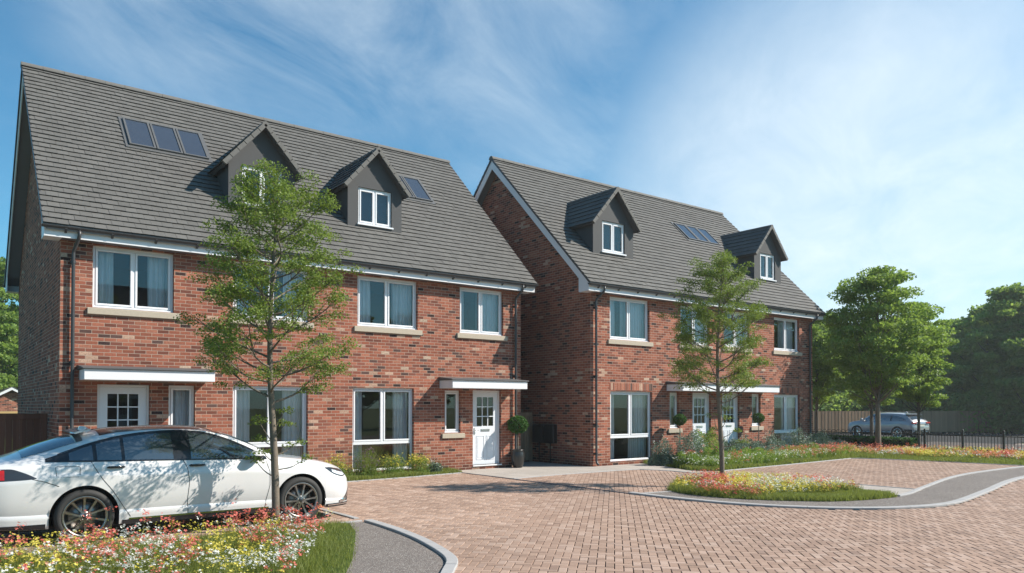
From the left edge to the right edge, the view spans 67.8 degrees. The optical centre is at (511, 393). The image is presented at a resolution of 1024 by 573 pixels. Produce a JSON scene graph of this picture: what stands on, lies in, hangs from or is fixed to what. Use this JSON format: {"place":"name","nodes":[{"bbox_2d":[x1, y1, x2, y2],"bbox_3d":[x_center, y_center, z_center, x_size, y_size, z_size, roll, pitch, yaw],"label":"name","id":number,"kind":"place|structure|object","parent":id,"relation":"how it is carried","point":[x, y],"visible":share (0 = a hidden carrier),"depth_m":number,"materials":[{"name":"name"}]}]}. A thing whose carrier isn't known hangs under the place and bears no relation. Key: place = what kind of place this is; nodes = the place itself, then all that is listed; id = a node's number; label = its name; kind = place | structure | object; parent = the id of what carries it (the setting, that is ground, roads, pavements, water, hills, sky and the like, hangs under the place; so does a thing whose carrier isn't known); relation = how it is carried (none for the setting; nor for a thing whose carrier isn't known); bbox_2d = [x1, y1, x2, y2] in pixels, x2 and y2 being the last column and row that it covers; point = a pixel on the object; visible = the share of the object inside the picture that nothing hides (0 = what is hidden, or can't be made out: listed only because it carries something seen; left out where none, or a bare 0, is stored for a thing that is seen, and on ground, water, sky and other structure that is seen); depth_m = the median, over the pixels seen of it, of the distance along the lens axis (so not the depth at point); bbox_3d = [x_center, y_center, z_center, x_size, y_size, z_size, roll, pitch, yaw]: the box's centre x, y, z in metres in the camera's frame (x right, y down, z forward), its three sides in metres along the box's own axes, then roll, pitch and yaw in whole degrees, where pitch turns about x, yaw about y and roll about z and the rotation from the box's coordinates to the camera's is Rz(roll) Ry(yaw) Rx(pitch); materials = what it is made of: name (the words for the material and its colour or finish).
{"place":"outdoors","nodes":[
{"label":"outdoors","id":0,"kind":"place"},
{"bbox_2d":[0,387,17,423],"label":"brick garage","id":1,"kind":"structure","parent":0,"point":[8,400],"depth_m":41.91,"materials":[{"name":"brick"}]},
{"bbox_2d":[0,518,358,572],"bbox_3d":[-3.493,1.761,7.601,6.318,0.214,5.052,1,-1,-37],"label":"grass","id":2,"kind":"structure","parent":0,"point":[338,548],"depth_m":8.43,"materials":[{"name":"plant"}]},
{"bbox_2d":[0,498,324,572],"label":"tall flowers","id":3,"kind":"object","parent":2,"relation":"on","point":[113,541],"visible":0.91,"depth_m":8.37,"materials":[{"name":"multicoloured plant"}]},
{"bbox_2d":[0,504,333,572],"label":"wildflowers","id":4,"kind":"object","parent":2,"relation":"on","point":[113,549],"visible":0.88,"depth_m":8.30,"materials":[{"name":"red plant"}]},
{"bbox_2d":[172,158,365,526],"bbox_3d":[-3.240,-0.656,10.651,2.516,5.162,2.482,1,-1,-37],"label":"young tree","id":5,"kind":"object","parent":2,"relation":"on","point":[260,309],"visible":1,"depth_m":10.44,"materials":[{"name":"green plant"}]},
{"bbox_2d":[346,522,445,572],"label":"footpath","id":6,"kind":"structure","parent":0,"point":[381,550],"depth_m":8.99,"materials":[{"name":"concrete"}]},
{"bbox_2d":[364,519,457,572],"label":"kerb","id":7,"kind":"structure","parent":6,"relation":"on","point":[451,560],"depth_m":9.48,"materials":[{"name":"concrete"}]},
{"bbox_2d":[0,442,1023,572],"bbox_3d":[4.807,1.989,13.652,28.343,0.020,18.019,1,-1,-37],"label":"block paving","id":8,"kind":"structure","parent":0,"point":[472,523],"depth_m":11.18,"materials":[{"name":"brown brick"}]},
{"bbox_2d":[0,425,347,542],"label":"parked car","id":9,"kind":"object","parent":8,"relation":"on","point":[61,483],"visible":0.93,"depth_m":10.24,"materials":[{"name":"white paint"}]},
{"bbox_2d":[319,508,358,518],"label":"kerb","id":10,"kind":"structure","parent":8,"relation":"on","point":[340,514],"depth_m":12.32,"materials":[{"name":"concrete"}]},
{"bbox_2d":[347,472,461,481],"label":"kerb","id":11,"kind":"structure","parent":8,"relation":"on","point":[404,477],"depth_m":18.59,"materials":[{"name":"concrete"}]},
{"bbox_2d":[462,472,629,494],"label":"kerb","id":12,"kind":"structure","parent":8,"relation":"on","point":[552,483],"depth_m":17.01,"materials":[{"name":"concrete"}]},
{"bbox_2d":[514,469,704,478],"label":"kerb","id":13,"kind":"structure","parent":8,"relation":"on","point":[603,471],"depth_m":20.06,"materials":[{"name":"concrete"}]},
{"bbox_2d":[679,492,892,501],"bbox_3d":[5.221,2.019,15.590,3.334,0.030,4.111,1,-1,-37],"label":"planting bed","id":14,"kind":"object","parent":8,"relation":"on","point":[784,500],"visible":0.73,"depth_m":14.23,"materials":[{"name":"soil"}]},
{"bbox_2d":[657,249,775,476],"bbox_3d":[4.418,-0.566,16.642,2.451,5.186,2.621,0,-1,24],"label":"young tree","id":15,"kind":"object","parent":14,"relation":"on","point":[686,340],"visible":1,"depth_m":16.59,"materials":[{"name":"green plant"}]},
{"bbox_2d":[671,470,859,496],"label":"wildflowers","id":16,"kind":"object","parent":14,"relation":"on","point":[730,486],"visible":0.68,"depth_m":15.28,"materials":[{"name":"red plant"}]},
{"bbox_2d":[681,468,857,489],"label":"wildflowers","id":17,"kind":"object","parent":14,"relation":"on","point":[822,477],"visible":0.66,"depth_m":15.98,"materials":[{"name":"multicoloured plant"}]},
{"bbox_2d":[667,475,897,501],"bbox_3d":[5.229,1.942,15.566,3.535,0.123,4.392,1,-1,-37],"label":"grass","id":18,"kind":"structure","parent":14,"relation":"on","point":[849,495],"depth_m":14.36,"materials":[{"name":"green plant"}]},
{"bbox_2d":[707,471,912,488],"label":"kerb","id":19,"kind":"structure","parent":8,"relation":"on","point":[858,484],"depth_m":16.68,"materials":[{"name":"concrete"}]},
{"bbox_2d":[628,475,1023,508],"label":"kerb","id":20,"kind":"structure","parent":8,"relation":"on","point":[983,491],"depth_m":13.61,"materials":[{"name":"concrete"}]},
{"bbox_2d":[642,452,1023,470],"bbox_3d":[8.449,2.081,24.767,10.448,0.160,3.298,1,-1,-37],"label":"grass","id":21,"kind":"structure","parent":8,"relation":"on","point":[780,462],"depth_m":22.56,"materials":[{"name":"green plant"}]},
{"bbox_2d":[647,436,676,465],"bbox_3d":[4.517,1.695,22.701,1.041,0.921,1.073,0,-1,15],"label":"border shrub","id":22,"kind":"object","parent":21,"relation":"on","point":[665,456],"visible":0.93,"depth_m":22.48,"materials":[{"name":"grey plant"}]},
{"bbox_2d":[673,413,686,448],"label":"potted topiary","id":23,"kind":"object","parent":21,"relation":"on","point":[681,420],"visible":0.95,"depth_m":23.68,"materials":[{"name":"green plant"}]},
{"bbox_2d":[671,450,698,467],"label":"border shrub","id":24,"kind":"object","parent":21,"relation":"on","point":[678,456],"visible":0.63,"depth_m":21.57,"materials":[{"name":"green plant"}]},
{"bbox_2d":[668,430,705,463],"bbox_3d":[5.260,1.604,22.564,1.533,1.095,1.168,1,-1,-37],"label":"border shrub","id":25,"kind":"object","parent":21,"relation":"on","point":[687,441],"visible":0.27,"depth_m":22.47,"materials":[{"name":"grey plant"}]},
{"bbox_2d":[692,428,718,453],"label":"border shrub","id":26,"kind":"object","parent":21,"relation":"on","point":[701,435],"visible":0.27,"depth_m":23.22,"materials":[{"name":"green plant"}]},
{"bbox_2d":[702,445,727,460],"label":"border shrub","id":27,"kind":"object","parent":21,"relation":"on","point":[714,450],"visible":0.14,"depth_m":21.85,"materials":[{"name":"green plant"}]},
{"bbox_2d":[717,437,743,451],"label":"border shrub","id":28,"kind":"object","parent":21,"relation":"on","point":[726,443],"visible":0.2,"depth_m":23.76,"materials":[{"name":"green plant"}]},
{"bbox_2d":[731,432,765,449],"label":"border shrub","id":29,"kind":"object","parent":21,"relation":"on","point":[749,444],"visible":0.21,"depth_m":24.46,"materials":[{"name":"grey plant"}]},
{"bbox_2d":[741,447,765,458],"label":"border shrub","id":30,"kind":"object","parent":21,"relation":"on","point":[749,450],"visible":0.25,"depth_m":23.23,"materials":[{"name":"green plant"}]},
{"bbox_2d":[752,413,764,440],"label":"potted topiary","id":31,"kind":"object","parent":21,"relation":"on","point":[759,417],"visible":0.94,"depth_m":26.19,"materials":[{"name":"green plant"}]},
{"bbox_2d":[672,443,858,466],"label":"tall grass","id":32,"kind":"structure","parent":21,"relation":"on","point":[772,458],"depth_m":22.87,"materials":[{"name":"green plant"}]},
{"bbox_2d":[683,441,856,467],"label":"wildflowers","id":33,"kind":"object","parent":21,"relation":"on","point":[822,446],"visible":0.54,"depth_m":24.22,"materials":[{"name":"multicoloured plant"}]},
{"bbox_2d":[756,428,789,448],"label":"border shrub","id":34,"kind":"object","parent":21,"relation":"on","point":[773,443],"visible":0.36,"depth_m":25.39,"materials":[{"name":"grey plant"}]},
{"bbox_2d":[764,444,782,456],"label":"border shrub","id":35,"kind":"object","parent":21,"relation":"on","point":[769,447],"visible":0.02,"depth_m":23.95,"materials":[{"name":"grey plant"}]},
{"bbox_2d":[783,427,813,445],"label":"border shrub","id":36,"kind":"object","parent":21,"relation":"on","point":[796,442],"visible":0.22,"depth_m":26.38,"materials":[{"name":"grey plant"}]},
{"bbox_2d":[804,430,835,444],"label":"border shrub","id":37,"kind":"object","parent":21,"relation":"on","point":[817,438],"visible":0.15,"depth_m":27.34,"materials":[{"name":"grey plant"}]},
{"bbox_2d":[819,438,849,445],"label":"border shrub","id":38,"kind":"object","parent":21,"relation":"on","point":[840,441],"visible":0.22,"depth_m":28.38,"materials":[{"name":"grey plant"}]},
{"bbox_2d":[813,434,917,448],"bbox_3d":[13.561,1.991,31.381,0.695,0.624,5.980,1,-1,-37],"label":"hedge","id":39,"kind":"object","parent":21,"relation":"on","point":[887,440],"visible":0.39,"depth_m":30.11,"materials":[{"name":"green plant"}]},
{"bbox_2d":[813,265,956,448],"bbox_3d":[14.156,-1.295,29.655,5.015,7.301,4.960,1,-1,-37],"label":"broadleaf tree","id":40,"kind":"object","parent":21,"relation":"on","point":[875,341],"visible":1,"depth_m":28.90,"materials":[{"name":"green plant"}]},
{"bbox_2d":[813,427,1023,451],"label":"bow top railings","id":41,"kind":"object","parent":21,"relation":"on","point":[924,434],"visible":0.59,"depth_m":28.32,"materials":[{"name":"black metal"}]},
{"bbox_2d":[887,301,959,446],"bbox_3d":[16.723,-0.710,31.609,3.120,6.237,3.115,1,-1,-37],"label":"broadleaf tree","id":42,"kind":"object","parent":21,"relation":"on","point":[918,393],"visible":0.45,"depth_m":31.09,"materials":[{"name":"green plant"}]},
{"bbox_2d":[851,442,1023,458],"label":"wildflowers","id":43,"kind":"object","parent":21,"relation":"on","point":[923,451],"visible":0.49,"depth_m":26.35,"materials":[{"name":"red plant"}]},
{"bbox_2d":[853,447,1023,464],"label":"grass","id":44,"kind":"structure","parent":21,"relation":"on","point":[992,460],"depth_m":24.80,"materials":[{"name":"green plant"}]},
{"bbox_2d":[928,444,1023,452],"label":"wildflowers","id":45,"kind":"object","parent":21,"relation":"on","point":[959,447],"visible":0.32,"depth_m":28.40,"materials":[{"name":"red plant"}]},
{"bbox_2d":[725,458,1022,470],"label":"kerb","id":46,"kind":"structure","parent":8,"relation":"on","point":[860,458],"depth_m":23.53,"materials":[{"name":"concrete"}]},
{"bbox_2d":[0,0,1023,326],"label":"sky","id":47,"kind":"structure","parent":0,"point":[867,133],"materials":[{"name":"blue"}]},
{"bbox_2d":[461,461,920,494],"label":"slab path","id":48,"kind":"structure","parent":0,"point":[530,469],"depth_m":20.70,"materials":[{"name":"grey concrete"}]},
{"bbox_2d":[507,415,528,467],"bbox_3d":[0.154,1.363,21.703,0.646,1.503,0.644,1,-1,-37],"label":"potted topiary","id":49,"kind":"object","parent":48,"relation":"on","point":[517,457],"visible":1,"depth_m":21.55,"materials":[{"name":"green plant"}]},
{"bbox_2d":[521,412,532,460],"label":"side gate","id":50,"kind":"structure","parent":48,"relation":"on","point":[526,442],"depth_m":24.01,"materials":[{"name":"brown wood"}]},
{"bbox_2d":[648,467,1023,510],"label":"footpath","id":51,"kind":"structure","parent":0,"point":[955,488],"depth_m":14.76,"materials":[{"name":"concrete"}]},
{"bbox_2d":[897,466,1023,496],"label":"kerb","id":52,"kind":"structure","parent":51,"relation":"on","point":[925,486],"depth_m":17.91,"materials":[{"name":"concrete"}]},
{"bbox_2d":[841,433,1023,443],"bbox_3d":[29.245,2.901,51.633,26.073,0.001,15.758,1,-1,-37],"label":"fence","id":53,"kind":"object","parent":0,"point":[937,438],"visible":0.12,"depth_m":47.79,"materials":[{"name":"black metal"}]},
{"bbox_2d":[847,411,929,437],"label":"parked car","id":54,"kind":"object","parent":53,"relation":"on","point":[899,421],"visible":0.66,"depth_m":47.35,"materials":[{"name":"silver metal"}]},
{"bbox_3d":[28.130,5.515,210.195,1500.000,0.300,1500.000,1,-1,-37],"label":"ground","id":55,"kind":"structure","parent":0,"visible":0},
{"bbox_2d":[0,256,18,392],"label":"garden tree","id":56,"kind":"object","parent":55,"relation":"on","point":[10,366],"visible":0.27,"depth_m":49.03,"materials":[{"name":"green plant"}]},
{"bbox_2d":[0,299,18,390],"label":"garden tree","id":57,"kind":"object","parent":55,"relation":"on","point":[7,329],"visible":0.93,"depth_m":47.12,"materials":[{"name":"green plant"}]},
{"bbox_2d":[3,61,537,474],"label":"brick house","id":58,"kind":"structure","parent":55,"relation":"on","point":[116,188],"depth_m":18.75,"materials":[{"name":"red brick"}]},
{"bbox_2d":[99,387,145,427],"bbox_3d":[-8.103,0.885,15.863,0.882,2.020,0.055,1,-1,-37],"label":"door","id":59,"kind":"structure","parent":58,"relation":"in","point":[103,391],"depth_m":15.85,"materials":[{"name":"white plastic"}]},
{"bbox_2d":[87,246,179,319],"bbox_3d":[-7.964,-2.299,16.048,1.770,1.415,0.379,1,-1,-37],"label":"window","id":60,"kind":"structure","parent":58,"relation":"in","point":[159,265],"depth_m":16.00,"materials":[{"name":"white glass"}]},
{"bbox_2d":[169,385,193,425],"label":"window","id":61,"kind":"structure","parent":58,"relation":"in","point":[181,398],"depth_m":16.68,"materials":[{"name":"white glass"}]},
{"bbox_2d":[233,385,305,456],"bbox_3d":[-5.684,0.884,17.795,1.760,2.101,0.291,1,-1,-37],"label":"window","id":62,"kind":"structure","parent":58,"relation":"in","point":[241,397],"depth_m":18.07,"materials":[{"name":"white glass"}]},
{"bbox_2d":[231,262,313,328],"bbox_3d":[-5.648,-2.269,17.817,2.000,1.415,0.378,1,-1,-37],"label":"window","id":63,"kind":"structure","parent":58,"relation":"in","point":[286,278],"depth_m":18.17,"materials":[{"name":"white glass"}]},
{"bbox_2d":[352,387,412,471],"bbox_3d":[-3.370,0.914,19.559,1.740,2.101,0.287,1,-1,-37],"label":"window","id":64,"kind":"structure","parent":58,"relation":"in","point":[400,396],"depth_m":19.73,"materials":[{"name":"white glass"}]},
{"bbox_2d":[354,276,421,335],"bbox_3d":[-3.245,-2.237,19.654,1.950,1.415,0.380,1,-1,-37],"label":"window","id":65,"kind":"structure","parent":58,"relation":"in","point":[400,290],"depth_m":19.70,"materials":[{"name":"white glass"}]},
{"bbox_2d":[441,390,464,438],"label":"window","id":66,"kind":"structure","parent":58,"relation":"in","point":[452,433],"depth_m":20.78,"materials":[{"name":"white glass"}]},
{"bbox_2d":[457,287,507,340],"bbox_3d":[-0.916,-2.207,21.433,1.710,1.415,0.380,1,-1,-37],"label":"window","id":67,"kind":"structure","parent":58,"relation":"in","point":[486,300],"depth_m":21.58,"materials":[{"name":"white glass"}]},
{"bbox_2d":[473,392,496,464],"bbox_3d":[-0.752,0.980,21.444,0.862,2.020,0.109,1,-1,-37],"label":"door","id":68,"kind":"structure","parent":58,"relation":"in","point":[484,437],"depth_m":21.44,"materials":[{"name":"white plastic"}]},
{"bbox_2d":[473,156,826,466],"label":"brick house","id":69,"kind":"structure","parent":55,"relation":"on","point":[605,265],"depth_m":24.28,"materials":[{"name":"red brick"}]},
{"bbox_2d":[532,424,543,461],"bbox_3d":[0.842,1.551,23.770,0.171,1.170,0.490,1,-1,-37],"label":"meter box","id":70,"kind":"object","parent":69,"relation":"attached to","point":[537,433],"visible":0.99,"depth_m":23.70,"materials":[{"name":"black plastic"}]},
{"bbox_2d":[533,425,540,441],"bbox_3d":[0.779,1.250,23.726,0.011,0.510,0.430,1,-1,-37],"label":"cabinet door","id":71,"kind":"structure","parent":70,"relation":"in","point":[536,428],"depth_m":23.70,"materials":[{"name":"black plastic"}]},
{"bbox_2d":[543,424,556,462],"bbox_3d":[1.167,1.544,23.345,0.171,1.170,0.480,1,-1,-37],"label":"meter box","id":72,"kind":"object","parent":69,"relation":"attached to","point":[550,433],"visible":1,"depth_m":23.24,"materials":[{"name":"black plastic"}]},
{"bbox_2d":[544,425,552,441],"bbox_3d":[1.104,1.243,23.301,0.011,0.510,0.420,1,-1,-37],"label":"cabinet door","id":73,"kind":"structure","parent":72,"relation":"in","point":[548,430],"depth_m":23.28,"materials":[{"name":"black plastic"}]},
{"bbox_2d":[607,297,652,346],"bbox_3d":[3.506,-2.162,23.223,1.940,1.425,0.381,1,-1,-37],"label":"window","id":74,"kind":"structure","parent":69,"relation":"in","point":[631,310],"depth_m":23.34,"materials":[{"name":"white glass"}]},
{"bbox_2d":[610,391,649,461],"bbox_3d":[3.518,0.992,23.236,1.820,2.091,0.291,1,-1,-37],"label":"window","id":75,"kind":"structure","parent":69,"relation":"in","point":[636,434],"depth_m":23.52,"materials":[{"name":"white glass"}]},
{"bbox_2d":[668,392,682,432],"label":"window","id":76,"kind":"structure","parent":69,"relation":"in","point":[671,394],"depth_m":24.42,"materials":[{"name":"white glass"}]},
{"bbox_2d":[679,306,712,348],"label":"window","id":77,"kind":"structure","parent":69,"relation":"in","point":[697,327],"depth_m":25.38,"materials":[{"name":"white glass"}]},
{"bbox_2d":[693,394,707,450],"bbox_3d":[6.183,1.044,25.183,0.832,2.020,0.063,1,-1,-37],"label":"door","id":78,"kind":"structure","parent":69,"relation":"in","point":[703,427],"depth_m":25.24,"materials":[{"name":"white plastic"}]},
{"bbox_2d":[722,395,735,442],"bbox_3d":[7.411,1.060,26.121,0.842,2.020,0.063,1,-1,-37],"label":"door","id":79,"kind":"structure","parent":69,"relation":"in","point":[728,427],"depth_m":26.17,"materials":[{"name":"white plastic"}]},
{"bbox_2d":[722,311,752,352],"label":"window","id":80,"kind":"structure","parent":69,"relation":"in","point":[736,314],"depth_m":26.43,"materials":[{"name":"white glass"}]},
{"bbox_2d":[750,394,763,429],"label":"window","id":81,"kind":"structure","parent":69,"relation":"in","point":[753,395],"depth_m":27.07,"materials":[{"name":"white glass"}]},
{"bbox_2d":[774,394,797,444],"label":"window","id":82,"kind":"structure","parent":69,"relation":"in","point":[786,401],"depth_m":28.52,"materials":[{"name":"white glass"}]},
{"bbox_2d":[773,317,801,355],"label":"window","id":83,"kind":"structure","parent":69,"relation":"in","point":[784,326],"depth_m":28.34,"materials":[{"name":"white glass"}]},
{"bbox_2d":[812,312,860,393],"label":"woodland tree","id":84,"kind":"object","parent":55,"relation":"on","point":[824,331],"visible":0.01,"depth_m":63.95,"materials":[{"name":"green plant"}]},
{"bbox_2d":[813,369,1023,433],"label":"undergrowth","id":85,"kind":"object","parent":55,"relation":"on","point":[954,401],"visible":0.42,"depth_m":57.45,"materials":[{"name":"green plant"}]},
{"bbox_2d":[813,411,1023,434],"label":"timber fence","id":86,"kind":"object","parent":55,"relation":"on","point":[947,422],"visible":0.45,"depth_m":56.41,"materials":[{"name":"brown wood"}]},
{"bbox_2d":[926,304,1002,393],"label":"woodland tree","id":87,"kind":"object","parent":55,"relation":"on","point":[960,384],"visible":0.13,"depth_m":61.20,"materials":[{"name":"green plant"}]},
{"bbox_2d":[943,282,1023,432],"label":"woodland tree","id":88,"kind":"object","parent":55,"relation":"on","point":[1003,303],"visible":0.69,"depth_m":57.15,"materials":[{"name":"green plant"}]},
{"bbox_2d":[979,308,1023,423],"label":"woodland tree","id":89,"kind":"object","parent":55,"relation":"on","point":[1014,348],"visible":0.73,"depth_m":55.10,"materials":[{"name":"green plant"}]},
{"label":"rear road","id":90,"kind":"structure","parent":0,"visible":0},
{"bbox_2d":[812,323,844,432],"bbox_3d":[15.231,-0.458,38.067,3.176,6.113,3.251,1,-1,-37],"label":"broadleaf tree","id":91,"kind":"object","parent":90,"relation":"on","point":[824,376],"visible":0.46,"depth_m":37.50,"materials":[{"name":"green plant"}]},
{"bbox_2d":[832,315,903,435],"bbox_3d":[16.985,-0.615,35.854,3.632,6.352,4.008,0,-1,26],"label":"broadleaf tree","id":92,"kind":"object","parent":90,"relation":"on","point":[862,401],"visible":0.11,"depth_m":35.77,"materials":[{"name":"green plant"}]},
{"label":"planting bed","id":93,"kind":"structure","parent":0,"visible":0},
{"bbox_2d":[319,451,354,476],"bbox_3d":[-4.215,1.667,18.077,1.024,0.794,1.191,-1,-1,38],"label":"flowering shrub","id":94,"kind":"object","parent":93,"relation":"on","point":[332,461],"visible":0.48,"depth_m":18.13,"materials":[{"name":"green plant"}]},
{"bbox_2d":[333,444,393,475],"bbox_3d":[-3.564,1.637,18.559,1.761,0.875,1.312,0,-1,9],"label":"flowering shrub","id":95,"kind":"object","parent":93,"relation":"on","point":[370,469],"visible":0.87,"depth_m":18.53,"materials":[{"name":"green plant"}]},
{"bbox_2d":[371,448,408,473],"bbox_3d":[-2.981,1.705,19.110,0.998,0.756,1.008,1,-1,-37],"label":"flowering shrub","id":96,"kind":"object","parent":93,"relation":"on","point":[394,466],"visible":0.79,"depth_m":19.03,"materials":[{"name":"green plant"}]},
{"bbox_2d":[345,466,461,480],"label":"grass","id":97,"kind":"structure","parent":93,"relation":"on","point":[395,474],"depth_m":18.73,"materials":[{"name":"green plant"}]},
{"bbox_2d":[405,447,434,472],"bbox_3d":[-2.371,1.698,19.705,1.007,0.786,0.867,0,-1,-26],"label":"flowering shrub","id":98,"kind":"object","parent":93,"relation":"on","point":[412,460],"visible":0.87,"depth_m":19.55,"materials":[{"name":"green plant"}]},
{"bbox_2d":[422,460,445,471],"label":"flowering shrub","id":99,"kind":"object","parent":93,"relation":"on","point":[433,466],"visible":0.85,"depth_m":19.86,"materials":[{"name":"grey plant"}]},
{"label":"side path","id":100,"kind":"structure","parent":0,"visible":0},
{"bbox_3d":[-10.960,1.180,15.217,0.140,1.660,0.140,1,-1,-37],"label":"gate post","id":101,"kind":"object","parent":100,"relation":"on","visible":0},
{"bbox_2d":[0,413,47,454],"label":"garden gate","id":102,"kind":"structure","parent":101,"relation":"attached to","point":[12,439],"depth_m":15.79,"materials":[{"name":"brown wood"}]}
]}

